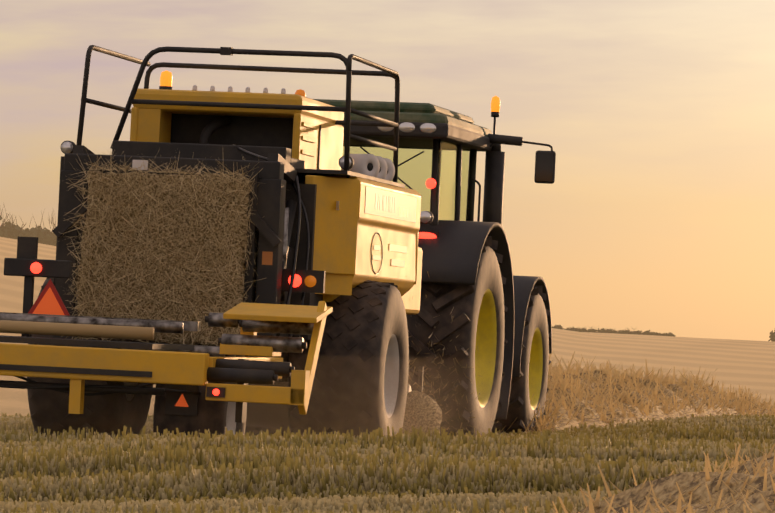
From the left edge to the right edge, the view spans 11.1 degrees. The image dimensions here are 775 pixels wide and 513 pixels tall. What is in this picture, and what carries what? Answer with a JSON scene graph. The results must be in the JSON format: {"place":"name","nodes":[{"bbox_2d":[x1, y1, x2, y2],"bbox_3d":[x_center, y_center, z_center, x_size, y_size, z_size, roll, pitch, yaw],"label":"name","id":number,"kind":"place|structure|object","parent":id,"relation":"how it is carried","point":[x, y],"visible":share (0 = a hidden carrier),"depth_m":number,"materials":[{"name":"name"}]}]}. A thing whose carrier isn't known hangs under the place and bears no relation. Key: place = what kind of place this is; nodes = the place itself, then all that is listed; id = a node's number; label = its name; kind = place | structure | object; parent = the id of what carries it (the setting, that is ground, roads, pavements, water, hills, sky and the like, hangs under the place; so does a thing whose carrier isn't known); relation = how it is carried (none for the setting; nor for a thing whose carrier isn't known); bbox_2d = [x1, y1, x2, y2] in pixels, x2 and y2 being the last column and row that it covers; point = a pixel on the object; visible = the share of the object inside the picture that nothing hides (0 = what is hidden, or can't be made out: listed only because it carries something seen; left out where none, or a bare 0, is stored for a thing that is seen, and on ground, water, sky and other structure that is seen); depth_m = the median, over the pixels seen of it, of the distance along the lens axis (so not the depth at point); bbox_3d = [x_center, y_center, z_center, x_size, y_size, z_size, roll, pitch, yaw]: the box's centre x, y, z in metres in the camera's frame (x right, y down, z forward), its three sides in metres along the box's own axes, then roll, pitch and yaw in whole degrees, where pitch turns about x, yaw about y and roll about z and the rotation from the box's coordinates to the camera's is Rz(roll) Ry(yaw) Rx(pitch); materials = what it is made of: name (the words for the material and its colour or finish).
{"place":"outdoors","nodes":[
{"label":"outdoors","id":0,"kind":"place"},
{"bbox_2d":[0,412,774,512],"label":"stubble grass","id":1,"kind":"structure","parent":0,"point":[374,471],"depth_m":17.32,"materials":[{"name":"yellow plant"}]},
{"bbox_2d":[0,237,774,500],"bbox_3d":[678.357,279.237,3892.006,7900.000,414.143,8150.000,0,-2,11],"label":"field ground","id":2,"kind":"structure","parent":0,"point":[749,364],"depth_m":407.69,"materials":[{"name":"beige soil"}]},
{"bbox_2d":[0,205,19,237],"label":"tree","id":3,"kind":"object","parent":2,"relation":"on","point":[4,230],"visible":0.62,"depth_m":461.58,"materials":[{"name":"brown plant"}]},
{"bbox_2d":[0,215,41,240],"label":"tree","id":4,"kind":"object","parent":2,"relation":"on","point":[23,232],"visible":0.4,"depth_m":461.70,"materials":[{"name":"brown plant"}]},
{"bbox_2d":[28,208,56,245],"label":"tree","id":5,"kind":"object","parent":2,"relation":"on","point":[48,237],"visible":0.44,"depth_m":461.91,"materials":[{"name":"brown plant"}]},
{"bbox_2d":[27,45,423,437],"bbox_3d":[-1.097,0.060,33.428,2.907,3.359,6.715,0,-2,11],"label":"baler","id":6,"kind":"object","parent":2,"relation":"on","point":[337,231],"visible":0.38,"depth_m":31.31,"materials":[{"name":"metal"}]},
{"bbox_2d":[61,143,264,345],"bbox_3d":[-1.549,0.003,30.880,1.703,1.705,2.189,0,-2,11],"label":"straw bale","id":7,"kind":"object","parent":6,"relation":"in","point":[156,246],"visible":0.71,"depth_m":29.99,"materials":[{"name":"beige plant"}]},
{"bbox_2d":[0,236,332,437],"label":"bale chute","id":8,"kind":"object","parent":6,"relation":"attached to","point":[225,376],"visible":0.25,"depth_m":27.95,"materials":[{"name":"yellow metal"}]},
{"bbox_2d":[245,96,555,436],"bbox_3d":[0.094,0.193,39.117,3.125,3.528,5.812,0,-2,11],"label":"tractor","id":9,"kind":"object","parent":2,"relation":"on","point":[501,313],"visible":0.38,"depth_m":37.37,"materials":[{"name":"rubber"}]},
{"bbox_2d":[402,271,481,435],"bbox_3d":[0.093,0.994,34.719,1.669,1.688,4.514,0,-2,11],"label":"straw debris","id":10,"kind":"object","parent":2,"relation":"on","point":[435,420],"visible":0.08,"depth_m":34.57,"materials":[{"name":"beige plant"}]},
{"bbox_2d":[552,325,562,328],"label":"tree","id":11,"kind":"object","parent":2,"relation":"on","point":[557,326],"visible":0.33,"depth_m":458.12,"materials":[{"name":"brown plant"}]},
{"bbox_2d":[562,327,580,331],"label":"tree","id":12,"kind":"object","parent":2,"relation":"on","point":[574,329],"visible":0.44,"depth_m":457.98,"materials":[{"name":"brown plant"}]},
{"bbox_2d":[579,326,599,332],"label":"tree","id":13,"kind":"object","parent":2,"relation":"on","point":[589,330],"visible":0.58,"depth_m":458.18,"materials":[{"name":"brown plant"}]},
{"bbox_2d":[597,328,618,333],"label":"tree","id":14,"kind":"object","parent":2,"relation":"on","point":[602,330],"visible":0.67,"depth_m":458.03,"materials":[{"name":"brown plant"}]},
{"bbox_2d":[618,326,641,334],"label":"tree","id":15,"kind":"object","parent":2,"relation":"on","point":[638,332],"visible":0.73,"depth_m":458.12,"materials":[{"name":"brown plant"}]},
{"bbox_2d":[642,330,660,335],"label":"tree","id":16,"kind":"object","parent":2,"relation":"on","point":[647,332],"visible":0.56,"depth_m":457.88,"materials":[{"name":"brown plant"}]},
{"bbox_2d":[659,332,675,336],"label":"tree","id":17,"kind":"object","parent":2,"relation":"on","point":[668,334],"visible":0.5,"depth_m":457.93,"materials":[{"name":"brown plant"}]},
{"bbox_2d":[768,330,774,341],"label":"tree","id":18,"kind":"object","parent":2,"relation":"on","point":[772,336],"visible":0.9,"depth_m":456.75,"materials":[{"name":"brown plant"}]},
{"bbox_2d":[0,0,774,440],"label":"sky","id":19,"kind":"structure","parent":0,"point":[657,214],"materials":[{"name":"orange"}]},
{"bbox_2d":[287,351,774,512],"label":"straw swath","id":20,"kind":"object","parent":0,"point":[602,397],"depth_m":43.30,"materials":[{"name":"brown plant"}]}
]}

